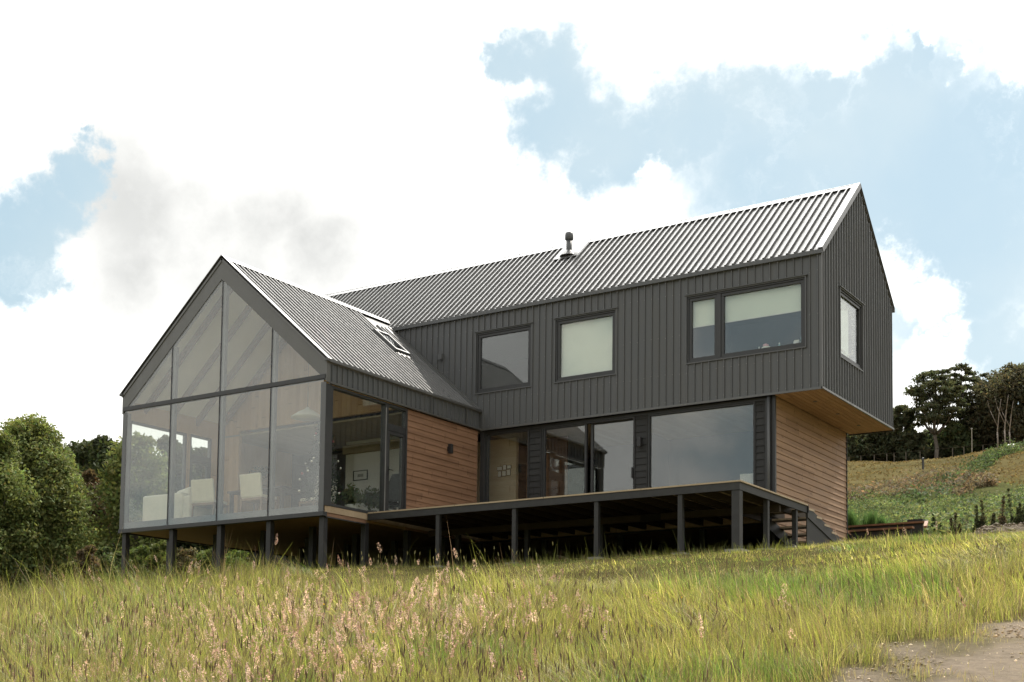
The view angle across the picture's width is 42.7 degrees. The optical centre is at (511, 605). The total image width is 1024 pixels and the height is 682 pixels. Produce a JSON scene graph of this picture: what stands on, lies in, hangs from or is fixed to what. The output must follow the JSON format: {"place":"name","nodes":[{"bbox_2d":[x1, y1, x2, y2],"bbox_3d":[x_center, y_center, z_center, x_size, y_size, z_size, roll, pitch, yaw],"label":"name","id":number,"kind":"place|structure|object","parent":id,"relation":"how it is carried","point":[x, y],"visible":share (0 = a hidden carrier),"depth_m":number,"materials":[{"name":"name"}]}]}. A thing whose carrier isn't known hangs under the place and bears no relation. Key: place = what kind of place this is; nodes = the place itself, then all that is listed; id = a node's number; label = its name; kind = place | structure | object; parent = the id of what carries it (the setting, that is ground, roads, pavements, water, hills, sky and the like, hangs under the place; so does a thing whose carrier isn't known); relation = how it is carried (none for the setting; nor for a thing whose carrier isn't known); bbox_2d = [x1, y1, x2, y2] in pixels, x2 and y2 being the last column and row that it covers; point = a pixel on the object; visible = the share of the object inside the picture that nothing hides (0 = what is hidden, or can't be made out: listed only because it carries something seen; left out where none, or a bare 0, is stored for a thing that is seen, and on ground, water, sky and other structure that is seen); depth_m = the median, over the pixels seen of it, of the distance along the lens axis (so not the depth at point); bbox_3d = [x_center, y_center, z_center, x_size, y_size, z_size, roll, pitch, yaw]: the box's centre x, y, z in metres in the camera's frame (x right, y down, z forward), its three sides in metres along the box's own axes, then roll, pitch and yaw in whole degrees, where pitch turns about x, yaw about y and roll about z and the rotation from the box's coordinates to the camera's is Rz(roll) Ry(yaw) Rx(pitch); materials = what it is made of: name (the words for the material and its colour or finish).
{"place":"outdoors","nodes":[
{"label":"outdoors","id":0,"kind":"place"},
{"bbox_2d":[299,476,337,506],"bbox_3d":[-4.258,-2.314,28.759,0.581,0.921,0.640,-2,-5,37],"label":"dining chair","id":1,"kind":"object","parent":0,"point":[306,503],"visible":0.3,"depth_m":28.59,"materials":[{"name":"beige fabric"}]},
{"bbox_2d":[341,482,365,508],"bbox_3d":[-3.411,-2.273,27.965,0.604,0.745,0.463,-2,-5,33],"label":"house plant","id":2,"kind":"object","parent":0,"point":[354,498],"visible":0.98,"depth_m":27.89,"materials":[{"name":"green plant"}]},
{"bbox_2d":[363,485,378,511],"bbox_3d":[-3.089,-2.236,28.827,0.626,0.804,0.438,-2,-5,33],"label":"house plant","id":3,"kind":"object","parent":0,"point":[372,500],"visible":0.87,"depth_m":28.76,"materials":[{"name":"green plant"}]},
{"bbox_2d":[0,522,968,681],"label":"pink seed grass","id":4,"kind":"structure","parent":0,"point":[217,651],"depth_m":13.55,"materials":[{"name":"plant"}]},
{"bbox_2d":[0,0,1023,455],"label":"sky","id":5,"kind":"structure","parent":0,"point":[324,147],"materials":[{"name":"white"}]},
{"bbox_2d":[3,449,1023,681],"bbox_3d":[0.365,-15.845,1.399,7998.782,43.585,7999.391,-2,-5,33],"label":"ground","id":6,"kind":"structure","parent":0,"point":[978,663],"depth_m":14.34,"materials":[{"name":"green plant"}]},
{"bbox_2d":[0,430,47,594],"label":"broadleaf tree","id":7,"kind":"object","parent":6,"relation":"on","point":[17,502],"visible":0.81,"depth_m":52.81,"materials":[{"name":"green plant"}]},
{"bbox_2d":[0,412,99,583],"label":"broadleaf tree","id":8,"kind":"object","parent":6,"relation":"on","point":[36,438],"visible":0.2,"depth_m":55.97,"materials":[{"name":"green plant"}]},
{"bbox_2d":[17,452,98,589],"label":"broadleaf tree","id":9,"kind":"object","parent":6,"relation":"on","point":[55,490],"visible":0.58,"depth_m":54.44,"materials":[{"name":"green plant"}]},
{"bbox_2d":[52,561,82,587],"bbox_3d":[-12.884,-0.484,37.950,0.926,1.654,0.903,3,-5,-29],"label":"bush","id":10,"kind":"object","parent":6,"relation":"on","point":[62,567],"visible":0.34,"depth_m":37.88,"materials":[{"name":"green plant"}]},
{"bbox_2d":[65,438,93,472],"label":"broadleaf tree","id":11,"kind":"object","parent":6,"relation":"on","point":[81,451],"visible":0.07,"depth_m":75.75,"materials":[{"name":"green plant"}]},
{"bbox_2d":[74,545,101,583],"bbox_3d":[-12.713,-0.697,39.146,0.913,2.297,1.029,1,-4,-9],"label":"bush","id":12,"kind":"object","parent":6,"relation":"on","point":[82,554],"visible":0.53,"depth_m":38.98,"materials":[{"name":"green plant"}]},
{"bbox_2d":[79,468,115,579],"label":"broadleaf tree","id":13,"kind":"object","parent":6,"relation":"on","point":[88,476],"visible":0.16,"depth_m":63.02,"materials":[{"name":"green plant"}]},
{"bbox_2d":[76,434,131,547],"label":"broadleaf tree","id":14,"kind":"object","parent":6,"relation":"on","point":[98,456],"visible":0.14,"depth_m":72.14,"materials":[{"name":"green plant"}]},
{"bbox_2d":[95,545,120,582],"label":"bush","id":15,"kind":"object","parent":6,"relation":"on","point":[105,551],"visible":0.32,"depth_m":40.13,"materials":[{"name":"green plant"}]},
{"bbox_2d":[113,551,134,578],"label":"bush","id":16,"kind":"object","parent":6,"relation":"on","point":[118,557],"visible":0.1,"depth_m":43.08,"materials":[{"name":"green plant"}]},
{"bbox_2d":[85,430,176,576],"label":"broadleaf tree","id":17,"kind":"object","parent":6,"relation":"on","point":[147,476],"visible":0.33,"depth_m":57.32,"materials":[{"name":"green plant"}]},
{"bbox_2d":[129,545,153,579],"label":"bush","id":18,"kind":"object","parent":6,"relation":"on","point":[137,551],"visible":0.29,"depth_m":44.26,"materials":[{"name":"green plant"}]},
{"bbox_2d":[141,541,176,580],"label":"bush","id":19,"kind":"object","parent":6,"relation":"on","point":[159,553],"visible":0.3,"depth_m":44.42,"materials":[{"name":"green plant"}]},
{"bbox_2d":[156,434,211,566],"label":"broadleaf tree","id":20,"kind":"object","parent":6,"relation":"on","point":[163,442],"visible":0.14,"depth_m":80.48,"materials":[{"name":"green plant"}]},
{"bbox_2d":[176,546,203,578],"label":"bush","id":21,"kind":"object","parent":6,"relation":"on","point":[188,557],"visible":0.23,"depth_m":45.64,"materials":[{"name":"green plant"}]},
{"bbox_2d":[196,549,211,574],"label":"bush","id":22,"kind":"object","parent":6,"relation":"on","point":[207,553],"visible":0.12,"depth_m":46.77,"materials":[{"name":"green plant"}]},
{"bbox_2d":[175,446,249,575],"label":"broadleaf tree","id":23,"kind":"object","parent":6,"relation":"on","point":[201,451],"visible":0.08,"depth_m":80.67,"materials":[{"name":"green plant"}]},
{"bbox_2d":[224,550,252,574],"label":"bush","id":24,"kind":"object","parent":6,"relation":"on","point":[239,552],"visible":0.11,"depth_m":48.97,"materials":[{"name":"green plant"}]},
{"bbox_2d":[227,549,252,569],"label":"broadleaf tree","id":25,"kind":"object","parent":6,"relation":"on","point":[250,557],"visible":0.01,"depth_m":85.72,"materials":[{"name":"green plant"}]},
{"bbox_2d":[118,182,894,582],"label":"timber house","id":26,"kind":"structure","parent":6,"relation":"on","point":[450,386],"depth_m":29.77,"materials":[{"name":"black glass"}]},
{"bbox_2d":[128,421,186,522],"bbox_3d":[-8.305,-2.988,30.579,0.090,2.359,1.710,-2,-5,33],"label":"window","id":27,"kind":"structure","parent":26,"relation":"in","point":[184,447],"depth_m":31.10,"materials":[{"name":"grey metal"}]},
{"bbox_2d":[142,492,223,520],"bbox_3d":[-7.509,-2.141,29.915,1.500,0.660,1.120,-2,-5,33],"label":"sofa","id":28,"kind":"object","parent":26,"relation":"on","point":[154,507],"visible":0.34,"depth_m":29.46,"materials":[{"name":"white fabric"}]},
{"bbox_2d":[177,487,191,495],"bbox_3d":[-7.402,-2.478,29.548,0.485,0.367,0.140,-2,-5,33],"label":"cushion","id":29,"kind":"object","parent":28,"relation":"on","point":[187,490],"visible":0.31,"depth_m":29.41,"materials":[{"name":"white fabric"}]},
{"bbox_2d":[189,434,211,486],"bbox_3d":[-7.586,-2.905,31.672,0.090,2.369,0.690,-2,-5,33],"label":"door","id":30,"kind":"structure","parent":26,"relation":"in","point":[194,459],"depth_m":31.77,"materials":[{"name":"white wood"}]},
{"bbox_2d":[191,478,228,516],"bbox_3d":[-6.754,-2.312,29.209,0.640,0.921,0.581,-1,-5,26],"label":"dining chair","id":31,"kind":"object","parent":26,"relation":"on","point":[203,492],"visible":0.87,"depth_m":29.00,"materials":[{"name":"beige fabric"}]},
{"bbox_2d":[239,472,277,511],"bbox_3d":[-5.503,-2.356,28.388,0.640,0.921,0.581,-2,-5,33],"label":"dining chair","id":32,"kind":"object","parent":26,"relation":"on","point":[251,491],"visible":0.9,"depth_m":28.20,"materials":[{"name":"beige fabric"}]},
{"bbox_2d":[227,486,308,512],"bbox_3d":[-5.517,-2.193,29.580,1.700,0.765,0.900,-2,-5,33],"label":"dining table","id":33,"kind":"object","parent":26,"relation":"on","point":[281,491],"visible":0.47,"depth_m":29.44,"materials":[{"name":"brown wood"}]},
{"bbox_2d":[247,466,267,480],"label":"flowers","id":34,"kind":"object","parent":33,"relation":"on","point":[263,472],"visible":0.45,"depth_m":29.68,"materials":[{"name":"white plant"}]},
{"bbox_2d":[291,363,319,421],"bbox_3d":[-4.462,-5.049,28.695,0.720,1.920,0.720,-2,-5,33],"label":"pendant lamp","id":35,"kind":"object","parent":26,"relation":"hanging from","point":[307,413],"visible":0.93,"depth_m":28.50,"materials":[{"name":"white metal"}]},
{"bbox_2d":[298,421,346,504],"bbox_3d":[-3.997,-2.981,27.691,0.992,2.103,1.047,0,-4,4],"label":"decorated tree","id":36,"kind":"object","parent":26,"relation":"on","point":[315,471],"visible":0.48,"depth_m":27.61,"materials":[{"name":"green plant"}]},
{"bbox_2d":[329,385,386,513],"bbox_3d":[-3.245,-3.190,27.386,0.132,2.475,1.798,-2,-5,33],"label":"window","id":37,"kind":"structure","parent":26,"relation":"in","point":[383,404],"depth_m":28.04,"materials":[{"name":"black metal"}]},
{"bbox_2d":[353,469,367,480],"bbox_3d":[-3.733,-3.195,32.227,0.460,0.250,0.022,-2,-5,33],"label":"picture frame","id":38,"kind":"object","parent":26,"relation":"attached to","point":[358,475],"visible":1,"depth_m":32.23,"materials":[{"name":"black plastic"}]},
{"bbox_2d":[388,474,398,509],"bbox_3d":[-2.786,-2.417,29.723,0.544,1.240,0.652,-2,-5,33],"label":"office chair","id":39,"kind":"object","parent":26,"relation":"on","point":[393,490],"visible":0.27,"depth_m":29.95,"materials":[{"name":"black plastic"}]},
{"bbox_2d":[385,403,407,510],"bbox_3d":[-2.541,-3.106,28.433,0.156,2.475,0.728,-2,-5,33],"label":"door","id":40,"kind":"structure","parent":26,"relation":"in","point":[393,430],"depth_m":28.60,"materials":[{"name":"black metal"}]},
{"bbox_2d":[474,322,533,394],"bbox_3d":[-0.182,-5.797,30.880,1.665,1.516,0.162,-2,-5,33],"label":"window","id":41,"kind":"structure","parent":26,"relation":"in","point":[478,389],"depth_m":30.97,"materials":[{"name":"black metal"}]},
{"bbox_2d":[485,429,527,501],"bbox_3d":[-0.098,-2.884,30.794,1.195,2.393,0.102,-2,-5,33],"label":"window","id":42,"kind":"structure","parent":26,"relation":"in","point":[520,431],"depth_m":31.09,"materials":[{"name":"black metal"}]},
{"bbox_2d":[526,436,567,497],"bbox_3d":[0.841,-2.821,31.594,1.140,2.445,0.050,-2,-5,33],"label":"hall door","id":43,"kind":"structure","parent":26,"relation":"in","point":[556,447],"depth_m":31.45,"materials":[{"name":"brown wood"}]},
{"bbox_2d":[553,307,617,383],"bbox_3d":[1.680,-5.862,29.659,1.680,1.516,0.162,-2,-5,33],"label":"window","id":44,"kind":"structure","parent":26,"relation":"in","point":[558,323],"depth_m":29.75,"materials":[{"name":"black metal"}]},
{"bbox_2d":[561,316,612,376],"bbox_3d":[1.742,-5.887,29.765,1.450,1.360,0.057,-2,-5,33],"label":"roller blind","id":45,"kind":"object","parent":26,"relation":"attached to","point":[587,347],"visible":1,"depth_m":29.76,"materials":[{"name":"fabric"}]},
{"bbox_2d":[541,417,633,496],"bbox_3d":[1.713,-2.947,29.605,2.421,2.393,0.195,-2,-5,33],"label":"sliding door","id":46,"kind":"structure","parent":26,"relation":"in","point":[544,430],"depth_m":29.65,"materials":[{"name":"black metal"}]},
{"bbox_2d":[648,402,753,487],"bbox_3d":[4.053,-3.029,28.074,2.496,2.393,0.102,-2,-5,33],"label":"window","id":47,"kind":"structure","parent":26,"relation":"in","point":[750,403],"depth_m":28.48,"materials":[{"name":"black metal"}]},
{"bbox_2d":[693,299,714,327],"bbox_3d":[4.175,-6.325,28.199,0.620,0.650,0.057,-2,-5,33],"label":"roller blind","id":48,"kind":"object","parent":26,"relation":"attached to","point":[703,313],"visible":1,"depth_m":28.20,"materials":[{"name":"fabric"}]},
{"bbox_2d":[684,274,807,364],"bbox_3d":[4.911,-5.974,27.541,2.770,1.516,0.162,-2,-5,33],"label":"window","id":49,"kind":"structure","parent":26,"relation":"in","point":[719,328],"depth_m":27.78,"materials":[{"name":"black metal"}]},
{"bbox_2d":[725,284,800,322],"bbox_3d":[5.279,-6.364,27.476,1.800,0.650,0.057,-2,-5,33],"label":"roller blind","id":50,"kind":"object","parent":26,"relation":"attached to","point":[766,303],"visible":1,"depth_m":27.45,"materials":[{"name":"fabric"}]},
{"bbox_2d":[841,299,847,356],"bbox_3d":[7.028,-5.948,28.060,0.060,1.348,0.970,-2,-5,33],"label":"roller blind","id":51,"kind":"object","parent":26,"relation":"attached to","point":[844,329],"visible":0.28,"depth_m":28.26,"materials":[{"name":"fabric"}]},
{"bbox_2d":[841,307,854,356],"bbox_3d":[7.125,-5.945,28.120,0.092,1.192,1.274,-2,-5,33],"label":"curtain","id":52,"kind":"object","parent":26,"relation":"attached to","point":[852,352],"visible":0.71,"depth_m":28.56,"materials":[{"name":"white fabric"}]},
{"bbox_2d":[848,304,852,360],"bbox_3d":[7.300,-5.482,28.678,0.230,2.225,0.380,-2,-5,33],"label":"curtain","id":53,"kind":"object","parent":26,"relation":"on","point":[850,335],"visible":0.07,"depth_m":28.65,"materials":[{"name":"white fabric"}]},
{"bbox_2d":[838,285,864,371],"bbox_3d":[7.260,-5.904,28.117,0.162,1.516,1.555,-2,-5,33],"label":"window","id":54,"kind":"structure","parent":26,"relation":"in","point":[844,294],"depth_m":28.59,"materials":[{"name":"black metal"}]},
{"bbox_2d":[0,518,1023,681],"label":"meadow grass","id":55,"kind":"structure","parent":6,"relation":"on","point":[696,587],"depth_m":14.28,"materials":[{"name":"green plant"}]},
{"bbox_2d":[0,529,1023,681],"bbox_3d":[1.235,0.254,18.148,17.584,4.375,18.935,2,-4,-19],"label":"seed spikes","id":56,"kind":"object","parent":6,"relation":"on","point":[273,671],"visible":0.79,"depth_m":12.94,"materials":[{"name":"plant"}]},
{"bbox_2d":[368,480,843,567],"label":"timber deck","id":57,"kind":"structure","parent":6,"relation":"on","point":[679,506],"depth_m":25.92,"materials":[{"name":"paint"}]},
{"bbox_2d":[847,434,864,461],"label":"understorey tree","id":58,"kind":"object","parent":6,"relation":"on","point":[854,452],"visible":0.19,"depth_m":176.69,"materials":[{"name":"green plant"}]},
{"bbox_2d":[848,505,863,541],"bbox_3d":[8.862,-2.082,34.146,0.660,1.056,0.612,4,-5,-41],"label":"broom bush","id":59,"kind":"object","parent":6,"relation":"on","point":[853,519],"visible":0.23,"depth_m":34.06,"materials":[{"name":"green plant"}]},
{"bbox_2d":[858,509,879,524],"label":"broom bush","id":60,"kind":"object","parent":6,"relation":"on","point":[871,518],"visible":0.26,"depth_m":34.95,"materials":[{"name":"green plant"}]},
{"bbox_2d":[856,433,882,460],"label":"understorey tree","id":61,"kind":"object","parent":6,"relation":"on","point":[862,440],"visible":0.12,"depth_m":179.05,"materials":[{"name":"green plant"}]},
{"bbox_2d":[861,406,897,461],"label":"broadleaf tree","id":62,"kind":"object","parent":6,"relation":"on","point":[872,443],"visible":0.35,"depth_m":175.96,"materials":[{"name":"green plant"}]},
{"bbox_2d":[876,515,889,523],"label":"broom bush","id":63,"kind":"object","parent":6,"relation":"on","point":[880,520],"visible":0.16,"depth_m":35.80,"materials":[{"name":"green plant"}]},
{"bbox_2d":[848,519,927,540],"bbox_3d":[8.871,-1.758,30.932,2.050,0.510,0.800,-2,-5,33],"label":"timber edging","id":64,"kind":"object","parent":6,"relation":"on","point":[914,526],"visible":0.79,"depth_m":30.78,"materials":[{"name":"brown wood"}]},
{"bbox_2d":[878,404,916,459],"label":"broadleaf tree","id":65,"kind":"object","parent":6,"relation":"on","point":[903,422],"visible":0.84,"depth_m":173.53,"materials":[{"name":"green plant"}]},
{"bbox_2d":[893,430,932,461],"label":"broadleaf tree","id":66,"kind":"object","parent":6,"relation":"on","point":[917,441],"visible":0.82,"depth_m":172.39,"materials":[{"name":"green plant"}]},
{"bbox_2d":[918,428,932,458],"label":"understorey tree","id":67,"kind":"object","parent":6,"relation":"on","point":[926,432],"visible":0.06,"depth_m":177.06,"materials":[{"name":"green plant"}]},
{"bbox_2d":[848,458,1008,500],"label":"brown scrub","id":68,"kind":"object","parent":6,"relation":"on","point":[973,480],"visible":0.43,"depth_m":92.73,"materials":[{"name":"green plant"}]},
{"bbox_2d":[849,441,1016,461],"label":"pasture fence","id":69,"kind":"object","parent":6,"relation":"on","point":[921,450],"visible":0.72,"depth_m":162.11,"materials":[{"name":"brown wood"}]},
{"bbox_2d":[900,369,970,458],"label":"layered tree","id":70,"kind":"object","parent":6,"relation":"on","point":[935,411],"visible":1,"depth_m":170.53,"materials":[{"name":"green plant"}]},
{"bbox_2d":[847,446,1023,485],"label":"pasture tufts","id":71,"kind":"object","parent":6,"relation":"on","point":[931,464],"visible":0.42,"depth_m":125.48,"materials":[{"name":"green plant"}]},
{"bbox_2d":[848,480,1023,536],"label":"bracken","id":72,"kind":"object","parent":6,"relation":"on","point":[928,531],"visible":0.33,"depth_m":62.05,"materials":[{"name":"green plant"}]},
{"bbox_2d":[848,484,1023,532],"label":"bracken clumps","id":73,"kind":"object","parent":6,"relation":"on","point":[968,503],"visible":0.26,"depth_m":57.54,"materials":[{"name":"green plant"}]},
{"bbox_2d":[930,512,943,533],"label":"upright shrub","id":74,"kind":"object","parent":6,"relation":"on","point":[932,520],"visible":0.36,"depth_m":36.34,"materials":[{"name":"green plant"}]},
{"bbox_2d":[928,434,953,458],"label":"understorey tree","id":75,"kind":"object","parent":6,"relation":"on","point":[942,453],"visible":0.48,"depth_m":173.23,"materials":[{"name":"green plant"}]},
{"bbox_2d":[945,512,961,535],"bbox_3d":[11.923,-2.090,35.313,0.498,0.949,0.477,3,-5,-30],"label":"upright shrub","id":76,"kind":"object","parent":6,"relation":"on","point":[955,528],"visible":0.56,"depth_m":35.24,"materials":[{"name":"green plant"}]},
{"bbox_2d":[925,422,983,456],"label":"understorey tree","id":77,"kind":"object","parent":6,"relation":"on","point":[958,435],"visible":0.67,"depth_m":172.42,"materials":[{"name":"green plant"}]},
{"bbox_2d":[888,436,1023,507],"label":"hedgerow","id":78,"kind":"object","parent":6,"relation":"on","point":[986,459],"visible":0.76,"depth_m":108.96,"materials":[{"name":"green plant"}]},
{"bbox_2d":[947,362,981,425],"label":"layered tree","id":79,"kind":"object","parent":6,"relation":"on","point":[961,377],"visible":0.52,"depth_m":175.42,"materials":[{"name":"green plant"}]},
{"bbox_2d":[953,371,989,452],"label":"layered tree","id":80,"kind":"object","parent":6,"relation":"on","point":[975,376],"visible":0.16,"depth_m":176.93,"materials":[{"name":"green plant"}]},
{"bbox_2d":[970,504,984,532],"bbox_3d":[12.526,-2.166,35.101,0.429,1.106,0.542,2,-4,-16],"label":"upright shrub","id":81,"kind":"object","parent":6,"relation":"on","point":[976,525],"visible":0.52,"depth_m":35.08,"materials":[{"name":"green plant"}]},
{"bbox_2d":[979,500,995,526],"bbox_3d":[12.733,-2.240,35.056,0.617,1.258,0.422,0,-4,4],"label":"upright shrub","id":82,"kind":"object","parent":6,"relation":"on","point":[984,518],"visible":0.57,"depth_m":35.06,"materials":[{"name":"green plant"}]},
{"bbox_2d":[965,399,1009,449],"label":"broadleaf tree","id":83,"kind":"object","parent":6,"relation":"on","point":[988,447],"visible":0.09,"depth_m":174.99,"materials":[{"name":"green plant"}]},
{"bbox_2d":[964,361,1023,447],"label":"broadleaf tree","id":84,"kind":"object","parent":6,"relation":"on","point":[1004,384],"visible":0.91,"depth_m":169.79,"materials":[{"name":"green plant"}]},
{"bbox_2d":[987,400,1000,445],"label":"bare trunk","id":85,"kind":"object","parent":6,"relation":"on","point":[996,423],"visible":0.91,"depth_m":159.35,"materials":[{"name":"grey plant"}]},
{"bbox_2d":[972,524,1023,534],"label":"gravel bank","id":86,"kind":"structure","parent":6,"relation":"on","point":[1021,528],"depth_m":27.57,"materials":[{"name":"grey gravel"}]},
{"bbox_2d":[968,522,1023,533],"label":"bank stones","id":87,"kind":"object","parent":86,"relation":"on","point":[996,524],"visible":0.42,"depth_m":27.91,"materials":[{"name":"grey stone"}]},
{"bbox_2d":[995,399,1007,442],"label":"bare trunk","id":88,"kind":"object","parent":6,"relation":"on","point":[1004,422],"visible":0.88,"depth_m":159.06,"materials":[{"name":"grey plant"}]},
{"bbox_2d":[998,495,1006,524],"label":"upright shrub","id":89,"kind":"object","parent":6,"relation":"on","point":[1002,519],"visible":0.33,"depth_m":33.96,"materials":[{"name":"green plant"}]},
{"bbox_2d":[1000,405,1012,442],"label":"bare trunk","id":90,"kind":"object","parent":6,"relation":"on","point":[1008,424],"visible":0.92,"depth_m":158.85,"materials":[{"name":"grey plant"}]},
{"bbox_2d":[1006,488,1023,524],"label":"upright shrub","id":91,"kind":"object","parent":6,"relation":"on","point":[1019,518],"visible":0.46,"depth_m":34.14,"materials":[{"name":"green plant"}]},
{"bbox_2d":[740,473,752,483],"bbox_3d":[5.010,-2.323,27.663,0.410,0.930,0.060,-2,-5,33],"label":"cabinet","id":92,"kind":"object","parent":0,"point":[748,477],"visible":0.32,"depth_m":27.70,"materials":[{"name":"white paint"}]},
{"bbox_2d":[831,620,1023,681],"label":"gravel","id":93,"kind":"structure","parent":0,"point":[995,636],"depth_m":10.41,"materials":[{"name":"beige gravel"}]}
]}

